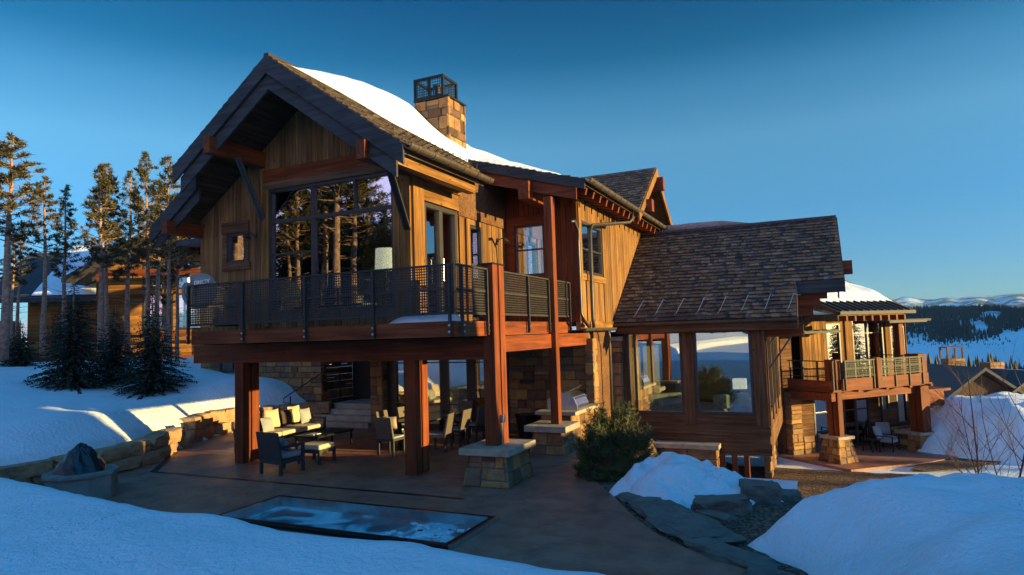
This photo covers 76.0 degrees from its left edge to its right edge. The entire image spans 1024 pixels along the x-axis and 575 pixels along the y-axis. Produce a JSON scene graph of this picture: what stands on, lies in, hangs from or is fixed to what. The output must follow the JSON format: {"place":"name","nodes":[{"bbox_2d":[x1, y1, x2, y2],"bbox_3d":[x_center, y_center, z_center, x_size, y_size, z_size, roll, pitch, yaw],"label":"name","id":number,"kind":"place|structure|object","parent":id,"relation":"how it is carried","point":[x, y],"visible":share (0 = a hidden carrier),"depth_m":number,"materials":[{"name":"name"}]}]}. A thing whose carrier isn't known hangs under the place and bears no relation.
{"place":"outdoors","nodes":[
{"label":"outdoors","id":0,"kind":"place"},
{"bbox_2d":[0,477,604,574],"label":"snow bank","id":1,"kind":"structure","parent":0,"point":[44,530],"depth_m":5.57,"materials":[{"name":"snow"}]},
{"bbox_2d":[379,247,391,289],"bbox_3d":[-2.972,-0.405,15.516,0.540,1.030,0.540,-4,-4,25],"label":"table lamp","id":2,"kind":"object","parent":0,"point":[386,258],"visible":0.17,"depth_m":15.29,"materials":[{"name":"white fabric"}]},
{"bbox_2d":[103,427,748,574],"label":"patio","id":3,"kind":"structure","parent":0,"point":[554,512],"depth_m":12.30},
{"bbox_2d":[41,442,120,498],"bbox_3d":[-8.555,3.606,12.996,1.316,1.069,1.336,-4,-4,25],"label":"fire pit","id":4,"kind":"object","parent":3,"relation":"on","point":[81,468],"visible":0.97,"depth_m":12.70,"materials":[{"name":"stone"}]},
{"bbox_2d":[0,427,184,485],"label":"boulder wall","id":5,"kind":"structure","parent":3,"relation":"on","point":[160,445],"depth_m":15.53,"materials":[{"name":"stone"}]},
{"bbox_2d":[179,401,330,443],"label":"boulder wall","id":6,"kind":"structure","parent":3,"relation":"on","point":[208,424],"depth_m":21.06,"materials":[{"name":"stone"}]},
{"bbox_2d":[232,415,325,452],"bbox_3d":[-6.564,4.087,18.669,0.908,0.780,2.710,-4,-4,25],"label":"outdoor sofa","id":7,"kind":"object","parent":3,"relation":"on","point":[291,430],"visible":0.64,"depth_m":18.85,"materials":[{"name":"fabric"}]},
{"bbox_2d":[260,417,274,431],"bbox_3d":[-6.806,3.814,18.244,0.209,0.397,0.420,-4,-4,25],"label":"pillow","id":8,"kind":"object","parent":7,"relation":"on","point":[267,424],"visible":0.98,"depth_m":18.16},
{"bbox_2d":[265,409,280,426],"bbox_3d":[-6.774,3.716,18.566,0.198,0.509,0.520,-4,-4,25],"label":"pillow","id":9,"kind":"object","parent":7,"relation":"on","point":[273,415],"visible":0.81,"depth_m":18.55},
{"bbox_2d":[281,409,293,425],"bbox_3d":[-6.485,3.753,18.949,0.187,0.453,0.460,-4,-4,25],"label":"pillow","id":10,"kind":"object","parent":7,"relation":"on","point":[287,417],"visible":1,"depth_m":18.86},
{"bbox_2d":[287,405,300,421],"bbox_3d":[-6.417,3.739,19.337,0.196,0.489,0.500,-4,-4,25],"label":"pillow","id":11,"kind":"object","parent":7,"relation":"on","point":[296,414],"visible":0.73,"depth_m":19.31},
{"bbox_2d":[299,408,311,423],"bbox_3d":[-6.176,3.830,19.607,0.195,0.427,0.440,-4,-4,25],"label":"pillow","id":12,"kind":"object","parent":7,"relation":"on","point":[305,414],"visible":1,"depth_m":19.52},
{"bbox_2d":[256,432,304,475],"bbox_3d":[-5.217,3.691,14.781,0.710,0.940,0.788,-4,-5,30],"label":"armchair","id":13,"kind":"object","parent":3,"relation":"on","point":[270,451],"visible":0.97,"depth_m":14.55,"materials":[{"name":"wicker"}]},
{"bbox_2d":[150,452,463,499],"bbox_3d":[-5.531,4.131,14.217,10.355,0.004,1.741,-5,-5,36],"label":"patio joint","id":14,"kind":"object","parent":3,"relation":"on","point":[160,465],"visible":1,"depth_m":13.63,"materials":[{"name":"black metal"}]},
{"bbox_2d":[283,370,340,403],"bbox_3d":[-6.978,3.885,23.155,2.035,1.839,0.529,1,-5,-33],"label":"handrail","id":15,"kind":"object","parent":3,"relation":"on","point":[311,380],"visible":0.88,"depth_m":23.09,"materials":[{"name":"black metal"}]},
{"bbox_2d":[297,441,335,464],"bbox_3d":[-4.721,3.992,15.852,0.680,0.460,0.580,-4,-4,25],"label":"ottoman","id":16,"kind":"object","parent":3,"relation":"on","point":[314,448],"visible":0.9,"depth_m":15.67,"materials":[{"name":"fabric"}]},
{"bbox_2d":[294,428,353,448],"bbox_3d":[-5.110,4.154,17.879,0.800,0.445,1.500,-4,-4,25],"label":"coffee table","id":17,"kind":"object","parent":3,"relation":"on","point":[330,432],"visible":0.87,"depth_m":17.77,"materials":[{"name":"wood"}]},
{"bbox_2d":[218,495,499,550],"bbox_3d":[-2.607,3.924,10.666,4.618,0.415,1.560,-4,-4,25],"label":"hot tub","id":18,"kind":"object","parent":3,"relation":"in","point":[447,530],"visible":0.69,"depth_m":10.80,"materials":[{"name":"blue liquid"}]},
{"bbox_2d":[374,417,404,456],"bbox_3d":[-3.094,3.740,16.568,0.500,0.960,0.618,-4,-4,25],"label":"dining chair","id":19,"kind":"object","parent":3,"relation":"on","point":[384,428],"visible":1,"depth_m":16.38,"materials":[{"name":"brown wicker"}]},
{"bbox_2d":[375,410,404,447],"bbox_3d":[-3.312,3.832,17.778,0.618,0.960,0.500,-4,-4,25],"label":"dining chair","id":20,"kind":"object","parent":3,"relation":"on","point":[381,414],"visible":0.38,"depth_m":17.82,"materials":[{"name":"fabric"}]},
{"bbox_2d":[396,410,464,449],"bbox_3d":[-2.193,3.928,18.136,1.000,0.750,2.600,-4,-4,25],"label":"dining table","id":21,"kind":"object","parent":3,"relation":"on","point":[440,415],"visible":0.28,"depth_m":18.20,"materials":[{"name":"wood"}]},
{"bbox_2d":[429,412,455,451],"bbox_3d":[-1.815,3.726,16.932,0.618,0.960,0.500,-3,-4,16],"label":"dining chair","id":22,"kind":"object","parent":3,"relation":"on","point":[448,429],"visible":0.84,"depth_m":16.78,"materials":[{"name":"wicker"}]},
{"bbox_2d":[452,408,471,446],"bbox_3d":[-1.458,3.768,17.697,0.618,0.960,0.500,-3,-4,22],"label":"dining chair","id":23,"kind":"object","parent":3,"relation":"on","point":[464,421],"visible":0.69,"depth_m":17.57,"materials":[{"name":"fabric"}]},
{"bbox_2d":[454,400,472,432],"bbox_3d":[-1.522,3.912,19.712,0.500,0.960,0.618,-4,-4,25],"label":"dining chair","id":24,"kind":"object","parent":3,"relation":"on","point":[464,404],"visible":0.49,"depth_m":19.91,"materials":[{"name":"brown wicker"}]},
{"bbox_2d":[461,405,484,441],"bbox_3d":[-1.063,3.812,18.501,0.618,0.960,0.500,-4,-4,25],"label":"dining chair","id":25,"kind":"object","parent":3,"relation":"on","point":[480,420],"visible":0.75,"depth_m":18.36,"materials":[{"name":"brown wicker"}]},
{"bbox_2d":[515,413,537,438],"bbox_3d":[0.434,3.916,18.572,0.670,0.670,0.680,-4,-4,25],"label":"planter","id":26,"kind":"object","parent":3,"relation":"on","point":[523,420],"visible":0.77,"depth_m":18.33,"materials":[{"name":"black metal"}]},
{"bbox_2d":[535,385,598,443],"bbox_3d":[1.525,3.415,17.706,1.120,1.480,2.000,-4,-4,25],"label":"grill counter","id":27,"kind":"object","parent":3,"relation":"on","point":[575,403],"visible":0.34,"depth_m":17.23,"materials":[{"name":"stone"}]},
{"bbox_2d":[744,565,794,574],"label":"slab stone","id":28,"kind":"object","parent":3,"relation":"on","point":[759,570],"visible":1,"depth_m":7.68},
{"bbox_2d":[457,386,484,409],"bbox_3d":[-0.940,4.295,25.345,2.300,0.910,0.750,-4,-4,25],"label":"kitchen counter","id":29,"kind":"object","parent":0,"point":[463,393],"visible":0.32,"depth_m":25.23,"materials":[{"name":"paint"}]},
{"bbox_2d":[0,322,1023,477],"bbox_3d":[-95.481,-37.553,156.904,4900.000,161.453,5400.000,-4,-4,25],"label":"snow ground","id":30,"kind":"structure","parent":0,"point":[37,424],"depth_m":19.95,"materials":[{"name":"snow"}]},
{"bbox_2d":[0,232,30,346],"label":"pine tree","id":31,"kind":"object","parent":30,"relation":"on","point":[14,282],"visible":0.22,"depth_m":34.99,"materials":[{"name":"green plant"}]},
{"bbox_2d":[0,320,42,366],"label":"spruce tree","id":32,"kind":"object","parent":30,"relation":"on","point":[21,357],"visible":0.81,"depth_m":26.15,"materials":[{"name":"plant"}]},
{"bbox_2d":[10,227,37,351],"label":"pine tree","id":33,"kind":"object","parent":30,"relation":"on","point":[19,270],"visible":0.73,"depth_m":27.25,"materials":[{"name":"green plant"}]},
{"bbox_2d":[0,132,52,358],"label":"pine tree","id":34,"kind":"object","parent":30,"relation":"on","point":[9,207],"visible":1,"depth_m":24.04,"materials":[{"name":"green plant"}]},
{"bbox_2d":[20,175,69,356],"bbox_3d":[-18.739,-0.933,26.187,1.582,7.384,1.485,-3,-4,10],"label":"pine tree","id":35,"kind":"object","parent":30,"relation":"on","point":[35,218],"visible":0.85,"depth_m":26.20,"materials":[{"name":"green plant"}]},
{"bbox_2d":[49,184,83,333],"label":"pine tree","id":36,"kind":"object","parent":30,"relation":"on","point":[63,272],"visible":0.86,"depth_m":30.67,"materials":[{"name":"green plant"}]},
{"bbox_2d":[23,280,119,393],"bbox_3d":[-14.530,1.807,21.689,3.081,4.093,3.306,-4,-4,25],"label":"spruce tree","id":37,"kind":"object","parent":30,"relation":"on","point":[72,363],"visible":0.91,"depth_m":21.43,"materials":[{"name":"green plant"}]},
{"bbox_2d":[0,219,199,361],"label":"log house","id":38,"kind":"structure","parent":30,"relation":"on","point":[86,279],"depth_m":38.15,"materials":[{"name":"brown wood"}]},
{"bbox_2d":[142,294,172,329],"bbox_3d":[-20.601,1.427,38.176,1.680,2.124,0.132,-1,-4,-7],"label":"window","id":39,"kind":"structure","parent":38,"relation":"in","point":[144,296],"depth_m":38.08,"materials":[{"name":"brown glass"}]},
{"bbox_2d":[69,163,130,363],"bbox_3d":[-17.730,-0.828,28.224,2.012,9.067,2.301,-5,-5,37],"label":"pine tree","id":40,"kind":"object","parent":30,"relation":"on","point":[103,183],"visible":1,"depth_m":28.07,"materials":[{"name":"green plant"}]},
{"bbox_2d":[83,162,130,356],"bbox_3d":[-18.457,-0.949,29.781,1.988,9.778,2.102,-1,-4,-12],"label":"pine tree","id":41,"kind":"object","parent":30,"relation":"on","point":[112,179],"visible":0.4,"depth_m":29.86,"materials":[{"name":"green plant"}]},
{"bbox_2d":[84,306,139,385],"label":"spruce tree","id":42,"kind":"object","parent":30,"relation":"on","point":[116,347],"visible":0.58,"depth_m":22.90,"materials":[{"name":"plant"}]},
{"bbox_2d":[107,169,151,359],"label":"pine tree","id":43,"kind":"object","parent":30,"relation":"on","point":[127,267],"visible":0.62,"depth_m":31.18,"materials":[{"name":"green plant"}]},
{"bbox_2d":[124,150,166,355],"bbox_3d":[-16.577,-1.214,30.023,2.079,10.241,1.818,-3,-4,14],"label":"pine tree","id":44,"kind":"object","parent":30,"relation":"on","point":[141,252],"visible":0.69,"depth_m":29.83,"materials":[{"name":"green plant"}]},
{"bbox_2d":[103,299,199,399],"bbox_3d":[-12.015,2.259,21.980,3.112,3.716,3.258,2,-5,-41],"label":"spruce tree","id":45,"kind":"object","parent":30,"relation":"on","point":[151,380],"visible":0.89,"depth_m":21.67,"materials":[{"name":"green plant"}]},
{"bbox_2d":[137,186,180,359],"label":"pine tree","id":46,"kind":"object","parent":30,"relation":"on","point":[157,278],"visible":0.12,"depth_m":33.41,"materials":[{"name":"green plant"}]},
{"bbox_2d":[151,240,175,356],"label":"pine tree","id":47,"kind":"object","parent":30,"relation":"on","point":[164,296],"visible":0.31,"depth_m":35.29,"materials":[{"name":"green plant"}]},
{"bbox_2d":[143,154,191,362],"bbox_3d":[-14.785,-1.027,28.350,1.966,9.672,2.079,2,-5,-42],"label":"pine tree","id":48,"kind":"object","parent":30,"relation":"on","point":[168,197],"visible":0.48,"depth_m":28.34,"materials":[{"name":"green plant"}]},
{"bbox_2d":[160,236,197,360],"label":"pine tree","id":49,"kind":"object","parent":30,"relation":"on","point":[176,273],"visible":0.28,"depth_m":30.29,"materials":[{"name":"green plant"}]},
{"bbox_2d":[179,424,197,446],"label":"stone blocks","id":50,"kind":"structure","parent":30,"relation":"on","point":[187,440],"depth_m":18.84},
{"bbox_2d":[150,52,852,488],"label":"mountain lodge","id":51,"kind":"structure","parent":30,"relation":"on","point":[300,200],"depth_m":16.48,"materials":[{"name":"brown wood"}]},
{"bbox_2d":[181,273,217,311],"bbox_3d":[-7.247,0.123,15.196,1.142,0.920,0.261,-3,-4,13],"label":"satellite dish","id":52,"kind":"object","parent":51,"relation":"attached to","point":[198,278],"visible":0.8,"depth_m":15.20,"materials":[{"name":"black metal"}]},
{"bbox_2d":[227,232,243,262],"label":"small window","id":53,"kind":"structure","parent":51,"relation":"in","point":[235,242],"depth_m":16.60,"materials":[{"name":"clear glass"}]},
{"bbox_2d":[270,172,393,313],"bbox_3d":[-4.238,-0.976,15.314,3.660,3.060,0.110,-4,-4,25],"label":"picture window","id":54,"kind":"structure","parent":51,"relation":"in","point":[338,225],"depth_m":15.37,"materials":[{"name":"clear glass"}]},
{"bbox_2d":[284,62,507,162],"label":"roof snow","id":55,"kind":"structure","parent":51,"relation":"on","point":[394,109],"depth_m":16.65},
{"bbox_2d":[393,361,403,419],"bbox_3d":[-3.483,3.236,21.413,0.900,2.570,0.162,-4,-4,25],"label":"french door","id":56,"kind":"structure","parent":51,"relation":"in","point":[395,363],"depth_m":21.57,"materials":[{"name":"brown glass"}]},
{"bbox_2d":[389,314,460,323],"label":"deck snow","id":57,"kind":"structure","parent":51,"relation":"on","point":[425,318],"depth_m":12.57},
{"bbox_2d":[427,360,443,427],"bbox_3d":[-2.604,3.180,21.007,0.900,2.570,0.162,-4,-4,25],"label":"french door","id":58,"kind":"structure","parent":51,"relation":"in","point":[440,361],"depth_m":20.85,"materials":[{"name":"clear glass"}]},
{"bbox_2d":[424,202,458,315],"bbox_3d":[-1.664,-0.537,15.434,0.235,2.760,1.500,-4,-4,25],"label":"glass door","id":59,"kind":"structure","parent":51,"relation":"in","point":[440,222],"depth_m":15.45,"materials":[{"name":"clear glass"}]},
{"bbox_2d":[444,360,469,425],"bbox_3d":[-1.716,3.123,20.597,0.900,2.570,0.162,-4,-4,25],"label":"french door","id":60,"kind":"structure","parent":51,"relation":"in","point":[446,362],"depth_m":20.72,"materials":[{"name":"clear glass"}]},
{"bbox_2d":[470,225,482,320],"bbox_3d":[-0.959,-0.367,17.018,0.110,2.440,0.700,-4,-4,25],"label":"side window","id":61,"kind":"structure","parent":51,"relation":"in","point":[475,232],"depth_m":17.12,"materials":[{"name":"clear glass"}]},
{"bbox_2d":[471,360,484,428],"bbox_3d":[-0.841,3.067,20.194,0.870,2.570,0.162,-4,-4,25],"label":"french door","id":62,"kind":"structure","parent":51,"relation":"in","point":[474,385],"depth_m":20.34,"materials":[{"name":"brown glass"}]},
{"bbox_2d":[477,155,560,174],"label":"roof snow","id":63,"kind":"structure","parent":51,"relation":"on","point":[485,158],"depth_m":17.83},
{"bbox_2d":[514,223,544,274],"bbox_3d":[0.516,-1.043,18.407,0.900,1.430,0.110,-4,-4,25],"label":"deck window","id":64,"kind":"structure","parent":51,"relation":"in","point":[533,225],"depth_m":18.48,"materials":[{"name":"clear glass"}]},
{"bbox_2d":[581,220,602,276],"bbox_3d":[2.261,-1.084,18.885,0.110,1.470,1.900,-4,-4,25],"label":"casement window","id":65,"kind":"structure","parent":51,"relation":"in","point":[596,238],"depth_m":19.17,"materials":[{"name":"brown glass"}]},
{"bbox_2d":[626,332,684,413],"bbox_3d":[4.435,2.637,20.355,1.710,2.500,0.110,-4,-4,25],"label":"picture window","id":66,"kind":"structure","parent":51,"relation":"in","point":[627,335],"depth_m":20.52,"materials":[{"name":"clear glass"}]},
{"bbox_2d":[635,392,681,410],"bbox_3d":[4.831,3.769,21.157,1.520,0.770,0.880,-1,-4,-15],"label":"pale sofa","id":67,"kind":"object","parent":51,"relation":"on","point":[671,401],"visible":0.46,"depth_m":20.75,"materials":[{"name":"white fabric"}]},
{"bbox_2d":[656,221,744,230],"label":"roof snow","id":68,"kind":"structure","parent":51,"relation":"on","point":[695,225],"depth_m":23.79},
{"bbox_2d":[693,330,754,414],"bbox_3d":[6.289,2.509,19.501,1.640,2.480,0.110,-4,-4,25],"label":"picture window","id":69,"kind":"structure","parent":51,"relation":"in","point":[694,333],"depth_m":19.47,"materials":[{"name":"clear glass"}]},
{"bbox_2d":[699,392,750,410],"bbox_3d":[6.580,3.654,20.297,1.570,0.770,0.880,0,-4,-24],"label":"white sofa","id":70,"kind":"object","parent":51,"relation":"on","point":[723,402],"visible":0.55,"depth_m":19.88,"materials":[{"name":"fabric"}]},
{"bbox_2d":[733,400,751,411],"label":"lounge chair","id":71,"kind":"object","parent":51,"relation":"on","point":[745,409],"visible":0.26,"depth_m":19.75,"materials":[{"name":"white fabric"}]},
{"bbox_2d":[767,337,772,412],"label":"side window","id":72,"kind":"structure","parent":51,"relation":"in","point":[768,349],"depth_m":20.33,"materials":[{"name":"brown glass"}]},
{"bbox_2d":[770,337,775,406],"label":"side window","id":73,"kind":"structure","parent":51,"relation":"in","point":[770,337],"depth_m":21.60,"materials":[{"name":"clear glass"}]},
{"bbox_2d":[22,334,1023,369],"bbox_3d":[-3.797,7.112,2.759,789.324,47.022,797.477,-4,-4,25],"label":"valley woods","id":74,"kind":"object","parent":30,"relation":"on","point":[977,362],"depth_m":70.57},
{"bbox_2d":[577,425,915,574],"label":"mulch bed","id":75,"kind":"object","parent":30,"relation":"on","point":[759,522],"visible":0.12,"depth_m":20.20,"materials":[{"name":"brown soil"}]},
{"bbox_2d":[571,400,664,481],"bbox_3d":[2.219,3.176,13.785,2.051,1.702,1.993,-2,-4,2],"label":"mugo shrub","id":76,"kind":"object","parent":75,"relation":"on","point":[604,450],"visible":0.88,"depth_m":13.38,"materials":[{"name":"green plant"}]},
{"bbox_2d":[616,492,641,502],"bbox_3d":[2.260,3.676,11.488,0.862,0.118,0.587,-1,-4,-5],"label":"slab stone","id":77,"kind":"object","parent":75,"relation":"on","point":[625,496],"visible":0.34,"depth_m":11.41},
{"bbox_2d":[627,496,684,519],"bbox_3d":[2.401,3.588,10.553,0.789,0.138,1.349,-1,-4,-11],"label":"slab stone","id":78,"kind":"object","parent":75,"relation":"on","point":[640,506],"visible":0.62,"depth_m":10.62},
{"bbox_2d":[599,483,727,563],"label":"gravel","id":79,"kind":"structure","parent":75,"relation":"on","point":[652,529],"depth_m":9.95,"materials":[{"name":"gravel"}]},
{"bbox_2d":[643,508,740,544],"bbox_3d":[2.630,3.516,9.649,0.986,0.136,1.546,-1,-4,-13],"label":"slab stone","id":80,"kind":"object","parent":75,"relation":"on","point":[681,528],"visible":0.91,"depth_m":9.49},
{"bbox_2d":[609,452,797,509],"bbox_3d":[3.058,3.827,13.272,4.800,1.248,6.200,-4,-4,25],"label":"crusty snow heap","id":81,"kind":"object","parent":75,"relation":"on","point":[684,481],"visible":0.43,"depth_m":11.52,"materials":[{"name":"snow"}]},
{"bbox_2d":[695,509,736,527],"bbox_3d":[3.115,3.562,10.044,0.379,0.229,0.718,1,-5,-31],"label":"boulder","id":82,"kind":"object","parent":75,"relation":"on","point":[729,519],"visible":0.49,"depth_m":9.92,"materials":[{"name":"grey stone"}]},
{"bbox_2d":[692,492,754,514],"bbox_3d":[3.400,3.536,10.588,0.958,0.351,0.532,-1,-4,-5],"label":"boulder","id":83,"kind":"object","parent":75,"relation":"on","point":[736,503],"visible":0.69,"depth_m":10.40,"materials":[{"name":"grey stone"}]},
{"bbox_2d":[684,537,781,569],"bbox_3d":[2.778,3.438,8.472,0.418,0.131,1.446,1,-5,-31],"label":"slab stone","id":84,"kind":"object","parent":75,"relation":"on","point":[720,551],"visible":0.91,"depth_m":8.36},
{"bbox_2d":[739,477,782,504],"bbox_3d":[4.271,3.533,11.271,0.674,0.465,0.586,-3,-4,15],"label":"boulder","id":85,"kind":"object","parent":75,"relation":"on","point":[763,491],"visible":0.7,"depth_m":11.07,"materials":[{"name":"grey stone"}]},
{"bbox_2d":[779,487,800,504],"bbox_3d":[4.900,3.837,11.875,0.583,0.362,0.460,0,-4,-26],"label":"boulder","id":86,"kind":"object","parent":75,"relation":"on","point":[789,496],"visible":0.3,"depth_m":11.73,"materials":[{"name":"grey stone"}]},
{"bbox_2d":[777,280,950,464],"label":"lodge","id":87,"kind":"structure","parent":30,"relation":"on","point":[852,371],"depth_m":26.59,"materials":[{"name":"brown wood"}]},
{"bbox_2d":[813,400,828,450],"bbox_3d":[13.052,5.513,27.143,1.500,2.300,0.110,0,-4,-22],"label":"patio door","id":88,"kind":"structure","parent":87,"relation":"in","point":[820,407],"depth_m":27.01,"materials":[{"name":"clear glass"}]},
{"bbox_2d":[825,323,842,381],"bbox_3d":[13.519,2.745,27.567,0.800,2.450,0.110,0,-4,-22],"label":"balcony door","id":89,"kind":"structure","parent":87,"relation":"in","point":[833,340],"depth_m":27.63,"materials":[{"name":"clear glass"}]},
{"bbox_2d":[843,397,871,445],"bbox_3d":[14.600,5.509,27.784,1.550,2.300,0.110,0,-4,-22],"label":"patio door","id":90,"kind":"structure","parent":87,"relation":"in","point":[857,416],"depth_m":27.79,"materials":[{"name":"clear glass"}]},
{"bbox_2d":[852,321,885,377],"bbox_3d":[15.387,2.641,28.349,1.850,2.650,0.110,0,-4,-22],"label":"picture window","id":91,"kind":"structure","parent":87,"relation":"in","point":[868,341],"depth_m":28.34,"materials":[{"name":"clear glass"}]},
{"bbox_2d":[882,395,889,410],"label":"window","id":92,"kind":"structure","parent":87,"relation":"in","point":[885,399],"depth_m":28.50,"materials":[{"name":"clear glass"}]},
{"bbox_2d":[890,326,905,360],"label":"window","id":93,"kind":"structure","parent":87,"relation":"in","point":[891,331],"depth_m":28.99,"materials":[{"name":"clear glass"}]},
{"bbox_2d":[896,394,908,423],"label":"window","id":94,"kind":"structure","parent":87,"relation":"in","point":[901,399],"depth_m":28.88,"materials":[{"name":"clear glass"}]},
{"bbox_2d":[747,472,1023,574],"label":"snow heap","id":95,"kind":"object","parent":30,"relation":"on","point":[955,523],"visible":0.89,"depth_m":7.45,"materials":[{"name":"snow"}]},
{"bbox_2d":[917,392,1023,465],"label":"ploughed snow","id":96,"kind":"structure","parent":30,"relation":"on","point":[939,429],"depth_m":25.38,"materials":[{"name":"snow"}]},
{"bbox_2d":[927,346,1023,408],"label":"valley house","id":97,"kind":"structure","parent":30,"relation":"on","point":[937,373],"depth_m":46.29,"materials":[{"name":"wood"}]},
{"bbox_2d":[981,362,1023,392],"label":"valley house","id":98,"kind":"structure","parent":30,"relation":"on","point":[997,368],"depth_m":47.52,"materials":[{"name":"stone"}]},
{"bbox_2d":[0,0,1023,321],"label":"sky","id":99,"kind":"structure","parent":0,"point":[900,121],"materials":[{"name":"blue"}]},
{"bbox_2d":[179,293,1023,327],"bbox_3d":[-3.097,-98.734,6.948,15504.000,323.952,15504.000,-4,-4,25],"label":"mountains","id":100,"kind":"structure","parent":0,"point":[1010,299],"depth_m":5760.56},
{"bbox_2d":[778,443,957,471],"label":"patio","id":101,"kind":"structure","parent":0,"point":[886,457],"depth_m":24.93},
{"bbox_2d":[861,437,880,452],"bbox_3d":[14.483,6.355,26.433,0.500,0.500,0.500,0,-4,-22],"label":"side table","id":102,"kind":"object","parent":101,"relation":"on","point":[870,440],"visible":1,"depth_m":26.31,"materials":[{"name":"black metal"}]},
{"bbox_2d":[872,425,899,452],"bbox_3d":[15.152,6.120,26.589,0.690,0.950,0.789,2,-5,-40],"label":"lounge chair","id":103,"kind":"object","parent":101,"relation":"on","point":[878,433],"visible":0.98,"depth_m":26.52,"materials":[{"name":"black metal"}]},
{"bbox_2d":[875,422,899,438],"bbox_3d":[15.672,6.164,27.445,0.690,0.950,0.789,-2,-4,6],"label":"lounge chair","id":104,"kind":"object","parent":101,"relation":"on","point":[885,427],"visible":0.59,"depth_m":27.67,"materials":[{"name":"fabric"}]},
{"bbox_2d":[910,458,1001,470],"bbox_3d":[17.511,6.433,24.791,7.546,0.020,1.915,2,-5,-39],"label":"mulch strip","id":105,"kind":"object","parent":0,"point":[943,465],"visible":0.45,"depth_m":23.59,"materials":[{"name":"brown plant"}]},
{"bbox_2d":[907,311,1023,338],"bbox_3d":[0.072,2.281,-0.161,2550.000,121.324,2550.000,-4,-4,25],"label":"snowy hillside","id":106,"kind":"structure","parent":0,"point":[980,324],"depth_m":701.57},
{"bbox_2d":[905,304,1023,348],"bbox_3d":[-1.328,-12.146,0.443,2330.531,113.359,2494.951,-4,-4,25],"label":"hillside woods","id":107,"kind":"object","parent":106,"relation":"on","point":[944,318],"visible":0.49,"depth_m":730.92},
{"bbox_3d":[7.286,3.794,20.528,0.500,0.640,0.500,-4,-4,25],"label":"side table","id":108,"kind":"object","parent":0,"visible":0},
{"bbox_2d":[732,378,746,392],"bbox_3d":[7.154,3.169,20.569,0.400,0.620,0.240,-4,-4,25],"label":"table lamp","id":109,"kind":"object","parent":108,"relation":"on","point":[739,383],"visible":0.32,"depth_m":20.49,"materials":[{"name":"white fabric"}]},
{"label":"lane","id":110,"kind":"structure","parent":0,"visible":0},
{"bbox_2d":[920,357,1015,473],"bbox_3d":[12.298,4.078,17.619,2.302,4.455,2.490,-4,-4,25],"label":"bare sapling","id":111,"kind":"object","parent":110,"relation":"on","point":[975,448],"visible":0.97,"depth_m":17.77,"materials":[{"name":"brown plant"}]},
{"bbox_2d":[949,337,1023,477],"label":"bare sapling","id":112,"kind":"object","parent":110,"relation":"on","point":[1022,460],"visible":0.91,"depth_m":17.50,"materials":[{"name":"brown plant"}]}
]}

